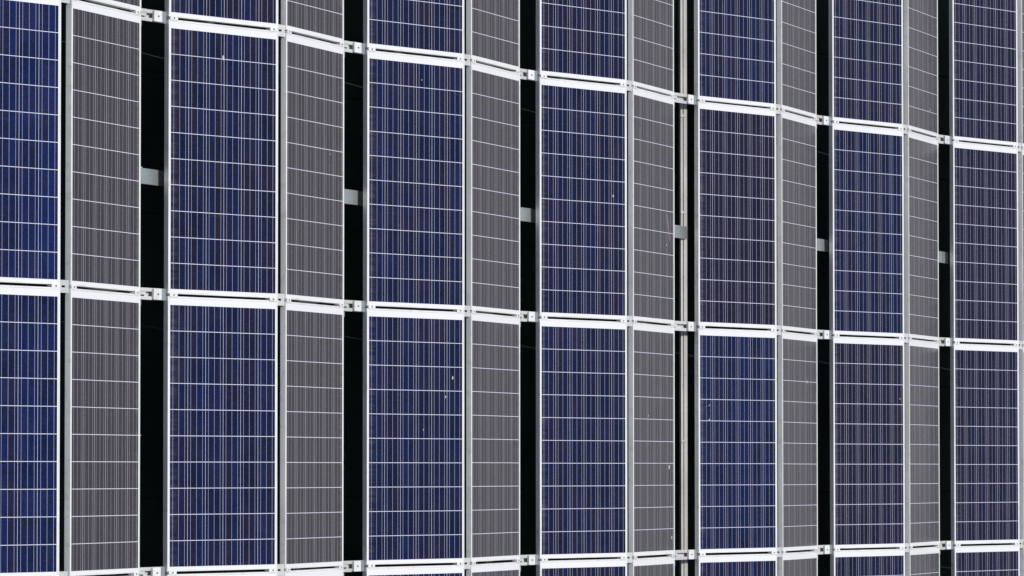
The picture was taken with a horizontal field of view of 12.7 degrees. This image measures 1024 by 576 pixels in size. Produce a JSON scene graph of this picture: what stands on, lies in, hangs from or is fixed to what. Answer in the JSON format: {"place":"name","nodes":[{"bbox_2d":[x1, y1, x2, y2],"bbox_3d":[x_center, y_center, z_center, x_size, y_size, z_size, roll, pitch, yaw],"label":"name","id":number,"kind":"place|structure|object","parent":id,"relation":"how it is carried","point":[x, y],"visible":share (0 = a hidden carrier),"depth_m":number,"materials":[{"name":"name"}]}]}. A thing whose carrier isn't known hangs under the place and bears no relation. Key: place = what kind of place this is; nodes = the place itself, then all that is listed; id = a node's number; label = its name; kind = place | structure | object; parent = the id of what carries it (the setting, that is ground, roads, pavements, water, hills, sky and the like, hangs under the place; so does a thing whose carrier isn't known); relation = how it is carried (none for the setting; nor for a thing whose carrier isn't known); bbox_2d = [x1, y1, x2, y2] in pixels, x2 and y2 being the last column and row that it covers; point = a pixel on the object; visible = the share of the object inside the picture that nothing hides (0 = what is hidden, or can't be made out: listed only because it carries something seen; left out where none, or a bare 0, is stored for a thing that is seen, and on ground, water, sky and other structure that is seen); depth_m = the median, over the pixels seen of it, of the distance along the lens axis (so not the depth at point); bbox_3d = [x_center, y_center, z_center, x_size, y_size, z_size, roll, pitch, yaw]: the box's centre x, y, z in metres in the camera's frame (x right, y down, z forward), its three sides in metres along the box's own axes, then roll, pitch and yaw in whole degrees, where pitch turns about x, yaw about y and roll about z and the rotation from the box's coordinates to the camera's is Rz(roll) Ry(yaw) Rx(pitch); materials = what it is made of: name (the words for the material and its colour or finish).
{"place":"outdoors","nodes":[
{"label":"outdoors","id":0,"kind":"place"},
{"bbox_2d":[59,0,1019,575],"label":"roof","id":1,"kind":"structure","parent":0,"point":[151,264],"depth_m":32.43,"materials":[{"name":"metal"}]},
{"bbox_2d":[0,280,76,292],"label":"ridge bracket","id":2,"kind":"object","parent":1,"relation":"on","point":[63,286],"visible":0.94,"depth_m":26.56,"materials":[{"name":"metal"}]},
{"bbox_2d":[0,285,59,575],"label":"solar panel","id":3,"kind":"object","parent":2,"relation":"on","point":[29,417],"visible":1,"depth_m":26.26,"materials":[{"name":"glass"}]},
{"bbox_2d":[64,288,139,575],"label":"solar panel","id":4,"kind":"object","parent":2,"relation":"attached to","point":[102,446],"visible":1,"depth_m":26.96,"materials":[{"name":"glass"}]},
{"bbox_2d":[59,571,75,575],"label":"ridge bracket","id":5,"kind":"object","parent":1,"relation":"on","point":[63,573],"visible":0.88,"depth_m":26.48,"materials":[{"name":"metal"}]},
{"bbox_2d":[61,0,77,3],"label":"ridge bracket","id":6,"kind":"object","parent":1,"relation":"on","point":[64,1],"visible":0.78,"depth_m":26.61,"materials":[{"name":"metal"}]},
{"bbox_2d":[0,0,60,284],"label":"solar panel","id":7,"kind":"object","parent":6,"relation":"on","point":[30,110],"visible":1,"depth_m":26.32,"materials":[{"name":"glass"}]},
{"bbox_2d":[65,0,140,291],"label":"solar panel","id":8,"kind":"object","parent":6,"relation":"attached to","point":[103,152],"visible":1,"depth_m":27.03,"materials":[{"name":"glass"}]},
{"bbox_2d":[141,168,163,186],"bbox_3d":[-2.212,-0.671,27.714,0.520,0.049,0.094,4,85,-61],"label":"cross strap","id":9,"kind":"object","parent":8,"relation":"attached to","point":[152,177],"visible":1,"depth_m":27.78,"materials":[{"name":"metal"}]},
{"bbox_2d":[86,0,140,11],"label":"solar panel","id":10,"kind":"object","parent":6,"relation":"attached to","point":[132,5],"visible":1,"depth_m":27.34,"materials":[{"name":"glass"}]},
{"bbox_2d":[90,567,176,575],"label":"valley bracket","id":11,"kind":"object","parent":1,"relation":"on","point":[152,571],"visible":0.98,"depth_m":27.63,"materials":[{"name":"metal"}]},
{"bbox_2d":[91,287,177,305],"bbox_3d":[-2.312,0.051,27.734,0.472,0.413,0.126,4,85,-61],"label":"valley bracket","id":12,"kind":"object","parent":1,"relation":"on","point":[154,294],"visible":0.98,"depth_m":27.69,"materials":[{"name":"metal"}]},
{"bbox_2d":[129,8,177,25],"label":"valley bracket","id":13,"kind":"object","parent":1,"relation":"on","point":[154,16],"visible":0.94,"depth_m":27.74,"materials":[{"name":"metal"}]},
{"bbox_2d":[190,564,290,575],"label":"ridge bracket","id":14,"kind":"object","parent":1,"relation":"on","point":[279,569],"visible":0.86,"depth_m":28.57,"materials":[{"name":"metal"}]},
{"bbox_2d":[165,572,276,575],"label":"solar panel","id":15,"kind":"object","parent":14,"relation":"on","point":[242,574],"visible":1,"depth_m":28.17,"materials":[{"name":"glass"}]},
{"bbox_2d":[284,568,343,575],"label":"solar panel","id":16,"kind":"object","parent":14,"relation":"on","point":[326,572],"visible":1,"depth_m":29.08,"materials":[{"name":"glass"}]},
{"bbox_2d":[191,294,290,305],"bbox_3d":[-1.674,0.078,28.727,0.334,0.566,0.100,4,85,-61],"label":"ridge bracket","id":17,"kind":"object","parent":1,"relation":"on","point":[280,299],"visible":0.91,"depth_m":28.63,"materials":[{"name":"metal"}]},
{"bbox_2d":[163,296,277,571],"bbox_3d":[-1.776,0.893,28.141,0.992,0.036,1.659,3,86,-51],"label":"solar panel","id":18,"kind":"object","parent":17,"relation":"on","point":[220,439],"visible":1,"depth_m":28.11,"materials":[{"name":"glass"}]},
{"bbox_2d":[164,19,277,297],"bbox_3d":[-1.775,-0.780,28.207,0.992,0.036,1.659,3,86,-51],"label":"solar panel","id":19,"kind":"object","parent":17,"relation":"on","point":[220,160],"visible":1,"depth_m":28.17,"materials":[{"name":"glass"}]},
{"bbox_2d":[280,301,343,568],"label":"solar panel","id":20,"kind":"object","parent":17,"relation":"on","point":[311,418],"visible":1,"depth_m":29.02,"materials":[{"name":"glass"}]},
{"bbox_2d":[281,33,343,303],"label":"solar panel","id":21,"kind":"object","parent":17,"relation":"on","point":[312,170],"visible":1,"depth_m":29.08,"materials":[{"name":"glass"}]},
{"bbox_2d":[344,189,362,205],"bbox_3d":[-1.070,-0.589,29.774,0.520,0.049,0.094,4,85,-61],"label":"cross strap","id":22,"kind":"object","parent":21,"relation":"attached to","point":[353,197],"visible":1,"depth_m":29.83,"materials":[{"name":"metal"}]},
{"bbox_2d":[235,24,291,36],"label":"ridge bracket","id":23,"kind":"object","parent":1,"relation":"on","point":[280,30],"visible":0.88,"depth_m":28.68,"materials":[{"name":"metal"}]},
{"bbox_2d":[165,0,277,27],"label":"solar panel","id":24,"kind":"object","parent":23,"relation":"on","point":[259,13],"visible":1,"depth_m":28.27,"materials":[{"name":"glass"}]},
{"bbox_2d":[281,0,343,42],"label":"solar panel","id":25,"kind":"object","parent":23,"relation":"on","point":[321,19],"visible":1,"depth_m":29.18,"materials":[{"name":"glass"}]},
{"bbox_2d":[295,560,374,571],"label":"valley bracket","id":26,"kind":"object","parent":1,"relation":"on","point":[355,566],"visible":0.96,"depth_m":29.68,"materials":[{"name":"metal"}]},
{"bbox_2d":[296,300,374,316],"bbox_3d":[-1.174,0.131,29.787,0.457,0.413,0.126,4,85,-61],"label":"valley bracket","id":27,"kind":"object","parent":1,"relation":"on","point":[354,306],"visible":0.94,"depth_m":29.74,"materials":[{"name":"metal"}]},
{"bbox_2d":[334,40,375,56],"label":"valley bracket","id":28,"kind":"object","parent":1,"relation":"on","point":[355,47],"visible":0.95,"depth_m":29.79,"materials":[{"name":"metal"}]},
{"bbox_2d":[382,558,475,568],"bbox_3d":[-0.539,1.833,30.706,0.334,0.566,0.100,4,85,-61],"label":"ridge bracket","id":29,"kind":"object","parent":1,"relation":"on","point":[466,563],"visible":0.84,"depth_m":30.62,"materials":[{"name":"metal"}]},
{"bbox_2d":[363,565,463,575],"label":"solar panel","id":30,"kind":"object","parent":29,"relation":"on","point":[444,570],"visible":1,"depth_m":30.15,"materials":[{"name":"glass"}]},
{"bbox_2d":[466,562,519,575],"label":"solar panel","id":31,"kind":"object","parent":29,"relation":"attached to","point":[502,569],"visible":1,"depth_m":31.07,"materials":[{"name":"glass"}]},
{"bbox_2d":[382,305,475,316],"bbox_3d":[-0.540,0.159,30.773,0.334,0.566,0.100,4,85,-61],"label":"ridge bracket","id":32,"kind":"object","parent":1,"relation":"on","point":[466,311],"visible":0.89,"depth_m":30.68,"materials":[{"name":"metal"}]},
{"bbox_2d":[363,308,463,564],"bbox_3d":[-0.641,0.974,30.187,0.992,0.037,1.659,3,86,-51],"label":"solar panel","id":33,"kind":"object","parent":32,"relation":"on","point":[413,436],"visible":1,"depth_m":30.15,"materials":[{"name":"glass"}]},
{"bbox_2d":[466,312,519,561],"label":"solar panel","id":34,"kind":"object","parent":32,"relation":"on","point":[492,437],"visible":1,"depth_m":31.05,"materials":[{"name":"glass"}]},
{"bbox_2d":[466,62,519,314],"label":"solar panel","id":35,"kind":"object","parent":32,"relation":"on","point":[492,189],"visible":1,"depth_m":31.12,"materials":[{"name":"glass"}]},
{"bbox_2d":[520,207,535,222],"bbox_3d":[0.064,-0.508,31.820,0.520,0.049,0.094,4,85,-61],"label":"cross strap","id":36,"kind":"object","parent":35,"relation":"attached to","point":[527,214],"visible":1,"depth_m":31.89,"materials":[{"name":"metal"}]},
{"bbox_2d":[426,54,475,65],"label":"ridge bracket","id":37,"kind":"object","parent":1,"relation":"on","point":[466,58],"visible":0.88,"depth_m":30.72,"materials":[{"name":"metal"}]},
{"bbox_2d":[363,0,463,57],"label":"solar panel","id":38,"kind":"object","parent":37,"relation":"on","point":[431,27],"visible":1,"depth_m":30.28,"materials":[{"name":"glass"}]},
{"bbox_2d":[363,50,464,309],"bbox_3d":[-0.640,-0.699,30.253,0.992,0.036,1.659,3,86,-51],"label":"solar panel","id":39,"kind":"object","parent":37,"relation":"on","point":[413,181],"visible":1,"depth_m":30.22,"materials":[{"name":"glass"}]},
{"bbox_2d":[466,0,519,70],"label":"solar panel","id":40,"kind":"object","parent":37,"relation":"on","point":[492,32],"visible":1,"depth_m":31.20,"materials":[{"name":"glass"}]},
{"bbox_2d":[476,554,547,571],"bbox_3d":[-0.040,1.887,31.766,0.450,0.413,0.126,4,85,-61],"label":"valley bracket","id":41,"kind":"object","parent":1,"relation":"on","point":[528,559],"visible":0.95,"depth_m":31.72,"materials":[{"name":"metal"}]},
{"bbox_2d":[476,311,547,326],"bbox_3d":[-0.041,0.212,31.831,0.450,0.413,0.126,4,85,-61],"label":"valley bracket","id":42,"kind":"object","parent":1,"relation":"on","point":[527,316],"visible":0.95,"depth_m":31.79,"materials":[{"name":"metal"}]},
{"bbox_2d":[510,68,546,80],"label":"valley bracket","id":43,"kind":"object","parent":1,"relation":"on","point":[526,74],"visible":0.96,"depth_m":31.84,"materials":[{"name":"metal"}]},
{"bbox_2d":[549,552,636,562],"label":"ridge bracket","id":44,"kind":"object","parent":1,"relation":"on","point":[628,557],"visible":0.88,"depth_m":32.65,"materials":[{"name":"metal"}]},
{"bbox_2d":[536,559,626,575],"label":"solar panel","id":45,"kind":"object","parent":44,"relation":"on","point":[605,567],"visible":1,"depth_m":32.17,"materials":[{"name":"glass"}]},
{"bbox_2d":[629,556,674,575],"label":"solar panel","id":46,"kind":"object","parent":44,"relation":"on","point":[657,566],"visible":1,"depth_m":33.10,"materials":[{"name":"glass"}]},
{"bbox_2d":[549,316,636,325],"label":"ridge bracket","id":47,"kind":"object","parent":1,"relation":"on","point":[629,321],"visible":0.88,"depth_m":32.72,"materials":[{"name":"metal"}]},
{"bbox_2d":[536,318,626,558],"bbox_3d":[0.490,1.055,32.227,0.992,0.037,1.659,3,86,-51],"label":"solar panel","id":48,"kind":"object","parent":47,"relation":"on","point":[581,438],"visible":1,"depth_m":32.19,"materials":[{"name":"glass"}]},
{"bbox_2d":[628,322,674,555],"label":"solar panel","id":49,"kind":"object","parent":47,"relation":"on","point":[651,404],"visible":1,"depth_m":33.10,"materials":[{"name":"glass"}]},
{"bbox_2d":[585,80,636,90],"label":"ridge bracket","id":50,"kind":"object","parent":1,"relation":"on","point":[628,85],"visible":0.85,"depth_m":32.76,"materials":[{"name":"metal"}]},
{"bbox_2d":[536,77,626,319],"bbox_3d":[0.489,-0.618,32.294,0.992,0.037,1.659,3,86,-51],"label":"solar panel","id":51,"kind":"object","parent":50,"relation":"on","point":[581,199],"visible":1,"depth_m":32.26,"materials":[{"name":"glass"}]},
{"bbox_2d":[536,0,626,83],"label":"solar panel","id":52,"kind":"object","parent":50,"relation":"on","point":[582,39],"visible":1,"depth_m":32.32,"materials":[{"name":"glass"}]},
{"bbox_2d":[628,0,673,94],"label":"solar panel","id":53,"kind":"object","parent":50,"relation":"on","point":[650,45],"visible":1,"depth_m":33.23,"materials":[{"name":"glass"}]},
{"bbox_2d":[628,87,674,323],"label":"solar panel","id":54,"kind":"object","parent":50,"relation":"on","point":[651,277],"visible":1,"depth_m":33.16,"materials":[{"name":"glass"}]},
{"bbox_2d":[633,549,705,559],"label":"valley bracket","id":55,"kind":"object","parent":1,"relation":"on","point":[684,554],"visible":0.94,"depth_m":33.82,"materials":[{"name":"metal"}]},
{"bbox_2d":[637,321,704,335],"bbox_3d":[1.114,0.296,33.914,0.558,0.413,0.126,4,85,-61],"label":"valley bracket","id":56,"kind":"object","parent":1,"relation":"on","point":[684,326],"visible":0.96,"depth_m":33.89,"materials":[{"name":"metal"}]},
{"bbox_2d":[674,0,687,575],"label":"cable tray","id":57,"kind":"object","parent":1,"relation":"on","point":[680,178],"visible":0.94,"depth_m":34.03,"materials":[{"name":"grey metal"}]},
{"bbox_2d":[674,225,687,238],"bbox_3d":[1.195,-0.415,33.860,0.520,0.049,0.094,4,85,-61],"label":"cross strap","id":58,"kind":"object","parent":57,"relation":"attached to","point":[681,232],"visible":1,"depth_m":33.92,"materials":[{"name":"metal"}]},
{"bbox_2d":[666,92,704,106],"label":"valley bracket","id":59,"kind":"object","parent":1,"relation":"on","point":[685,98],"visible":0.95,"depth_m":33.95,"materials":[{"name":"metal"}]},
{"bbox_2d":[705,325,785,334],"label":"ridge bracket","id":60,"kind":"object","parent":1,"relation":"on","point":[778,330],"visible":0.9,"depth_m":34.86,"materials":[{"name":"metal"}]},
{"bbox_2d":[694,101,776,328],"bbox_3d":[1.673,-0.535,34.428,0.992,0.036,1.659,3,86,-51],"label":"solar panel","id":61,"kind":"object","parent":60,"relation":"on","point":[735,213],"visible":1,"depth_m":34.39,"materials":[{"name":"glass"}]},
{"bbox_2d":[695,328,776,552],"bbox_3d":[1.673,1.139,34.361,0.992,0.037,1.659,3,86,-51],"label":"solar panel","id":62,"kind":"object","parent":60,"relation":"on","point":[735,440],"visible":1,"depth_m":34.33,"materials":[{"name":"glass"}]},
{"bbox_2d":[777,111,816,332],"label":"solar panel","id":63,"kind":"object","parent":60,"relation":"on","point":[796,226],"visible":1,"depth_m":35.29,"materials":[{"name":"glass"}]},
{"bbox_2d":[817,238,827,251],"bbox_3d":[2.378,-0.339,35.994,0.520,0.049,0.094,4,85,-61],"label":"cross strap","id":64,"kind":"object","parent":63,"relation":"attached to","point":[822,244],"visible":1,"depth_m":36.08,"materials":[{"name":"metal"}]},
{"bbox_2d":[778,332,817,550],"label":"solar panel","id":65,"kind":"object","parent":60,"relation":"on","point":[797,453],"visible":1,"depth_m":35.22,"materials":[{"name":"glass"}]},
{"bbox_2d":[706,547,785,556],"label":"ridge bracket","id":66,"kind":"object","parent":1,"relation":"on","point":[778,552],"visible":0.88,"depth_m":34.80,"materials":[{"name":"metal"}]},
{"bbox_2d":[695,554,776,575],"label":"solar panel","id":67,"kind":"object","parent":66,"relation":"on","point":[741,565],"visible":1,"depth_m":34.30,"materials":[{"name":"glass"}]},
{"bbox_2d":[778,551,817,575],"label":"solar panel","id":68,"kind":"object","parent":66,"relation":"on","point":[798,564],"visible":1,"depth_m":35.20,"materials":[{"name":"glass"}]},
{"bbox_2d":[738,104,784,113],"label":"ridge bracket","id":69,"kind":"object","parent":1,"relation":"on","point":[777,108],"visible":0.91,"depth_m":34.89,"materials":[{"name":"metal"}]},
{"bbox_2d":[694,0,775,106],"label":"solar panel","id":70,"kind":"object","parent":69,"relation":"on","point":[734,51],"visible":1,"depth_m":34.45,"materials":[{"name":"glass"}]},
{"bbox_2d":[777,0,815,116],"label":"solar panel","id":71,"kind":"object","parent":69,"relation":"attached to","point":[796,56],"visible":1,"depth_m":35.35,"materials":[{"name":"glass"}]},
{"bbox_2d":[776,115,838,128],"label":"valley bracket","id":72,"kind":"object","parent":1,"relation":"on","point":[824,120],"visible":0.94,"depth_m":36.03,"materials":[{"name":"metal"}]},
{"bbox_2d":[777,330,839,340],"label":"valley bracket","id":73,"kind":"object","parent":1,"relation":"on","point":[823,334],"visible":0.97,"depth_m":35.97,"materials":[{"name":"metal"}]},
{"bbox_2d":[777,543,839,553],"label":"valley bracket","id":74,"kind":"object","parent":1,"relation":"on","point":[824,549],"visible":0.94,"depth_m":35.90,"materials":[{"name":"metal"}]},
{"bbox_2d":[840,333,911,342],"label":"ridge bracket","id":75,"kind":"object","parent":1,"relation":"on","point":[905,337],"visible":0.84,"depth_m":36.91,"materials":[{"name":"metal"}]},
{"bbox_2d":[830,336,904,548],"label":"solar panel","id":76,"kind":"object","parent":75,"relation":"on","point":[867,444],"visible":1,"depth_m":36.38,"materials":[{"name":"glass"}]},
{"bbox_2d":[905,339,939,546],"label":"solar panel","id":77,"kind":"object","parent":75,"relation":"attached to","point":[922,493],"visible":1,"depth_m":37.27,"materials":[{"name":"glass"}]},
{"bbox_2d":[840,543,912,551],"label":"ridge bracket","id":78,"kind":"object","parent":1,"relation":"on","point":[906,547],"visible":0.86,"depth_m":36.84,"materials":[{"name":"metal"}]},
{"bbox_2d":[830,549,904,575],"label":"solar panel","id":79,"kind":"object","parent":78,"relation":"on","point":[881,562],"visible":1,"depth_m":36.35,"materials":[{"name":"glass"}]},
{"bbox_2d":[906,547,939,575],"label":"solar panel","id":80,"kind":"object","parent":78,"relation":"on","point":[923,561],"visible":1,"depth_m":37.26,"materials":[{"name":"glass"}]},
{"bbox_2d":[866,124,910,133],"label":"ridge bracket","id":81,"kind":"object","parent":1,"relation":"on","point":[904,128],"visible":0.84,"depth_m":36.95,"materials":[{"name":"metal"}]},
{"bbox_2d":[829,0,902,127],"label":"solar panel","id":82,"kind":"object","parent":81,"relation":"on","point":[866,62],"visible":1,"depth_m":36.51,"materials":[{"name":"glass"}]},
{"bbox_2d":[829,123,903,336],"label":"solar panel","id":83,"kind":"object","parent":81,"relation":"on","point":[866,230],"visible":1,"depth_m":36.44,"materials":[{"name":"glass"}]},
{"bbox_2d":[904,0,937,136],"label":"solar panel","id":84,"kind":"object","parent":81,"relation":"attached to","point":[921,66],"visible":1,"depth_m":37.41,"materials":[{"name":"glass"}]},
{"bbox_2d":[904,131,938,340],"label":"solar panel","id":85,"kind":"object","parent":81,"relation":"on","point":[921,246],"visible":1,"depth_m":37.34,"materials":[{"name":"glass"}]},
{"bbox_2d":[939,251,947,263],"bbox_3d":[3.515,-0.257,38.045,0.520,0.049,0.094,4,85,-61],"label":"cross strap","id":86,"kind":"object","parent":85,"relation":"attached to","point":[943,257],"visible":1,"depth_m":38.13,"materials":[{"name":"metal"}]},
{"bbox_2d":[904,337,959,348],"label":"valley bracket","id":87,"kind":"object","parent":1,"relation":"on","point":[943,341],"visible":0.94,"depth_m":38.02,"materials":[{"name":"metal"}]},
{"bbox_2d":[905,539,960,549],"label":"valley bracket","id":88,"kind":"object","parent":1,"relation":"on","point":[945,545],"visible":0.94,"depth_m":37.96,"materials":[{"name":"metal"}]},
{"bbox_2d":[930,134,958,146],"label":"valley bracket","id":89,"kind":"object","parent":1,"relation":"on","point":[944,139],"visible":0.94,"depth_m":38.07,"materials":[{"name":"metal"}]},
{"bbox_2d":[952,341,1023,349],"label":"ridge bracket","id":90,"kind":"object","parent":1,"relation":"on","point":[1020,345],"visible":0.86,"depth_m":38.96,"materials":[{"name":"metal"}]},
{"bbox_2d":[950,141,1018,343],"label":"solar panel","id":91,"kind":"object","parent":90,"relation":"on","point":[984,288],"visible":1,"depth_m":38.50,"materials":[{"name":"glass"}]},
{"bbox_2d":[950,343,1019,543],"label":"solar panel","id":92,"kind":"object","parent":90,"relation":"on","point":[984,410],"visible":1,"depth_m":38.43,"materials":[{"name":"glass"}]},
{"bbox_2d":[1018,148,1023,344],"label":"solar panel","id":93,"kind":"object","parent":90,"relation":"on","point":[1021,230],"visible":1,"depth_m":39.01,"materials":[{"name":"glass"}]},
{"bbox_2d":[1019,346,1023,542],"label":"solar panel","id":94,"kind":"object","parent":90,"relation":"on","point":[1021,411],"visible":1,"depth_m":38.94,"materials":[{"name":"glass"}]},
{"bbox_2d":[961,539,1023,547],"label":"ridge bracket","id":95,"kind":"object","parent":1,"relation":"on","point":[1021,543],"visible":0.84,"depth_m":38.89,"materials":[{"name":"metal"}]},
{"bbox_2d":[951,545,1019,575],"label":"solar panel","id":96,"kind":"object","parent":95,"relation":"on","point":[994,560],"visible":1,"depth_m":38.41,"materials":[{"name":"glass"}]},
{"bbox_2d":[1020,544,1023,575],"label":"solar panel","id":97,"kind":"object","parent":95,"relation":"on","point":[1021,561],"visible":1,"depth_m":38.90,"materials":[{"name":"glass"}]},
{"bbox_2d":[987,143,1023,151],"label":"ridge bracket","id":98,"kind":"object","parent":1,"relation":"on","point":[1018,146],"visible":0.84,"depth_m":39.00,"materials":[{"name":"metal"}]},
{"bbox_2d":[949,0,1017,145],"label":"solar panel","id":99,"kind":"object","parent":98,"relation":"on","point":[983,75],"visible":1,"depth_m":38.56,"materials":[{"name":"glass"}]},
{"bbox_2d":[1017,0,1023,146],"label":"solar panel","id":100,"kind":"object","parent":98,"relation":"on","point":[1020,6],"visible":1,"depth_m":39.07,"materials":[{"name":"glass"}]}
]}

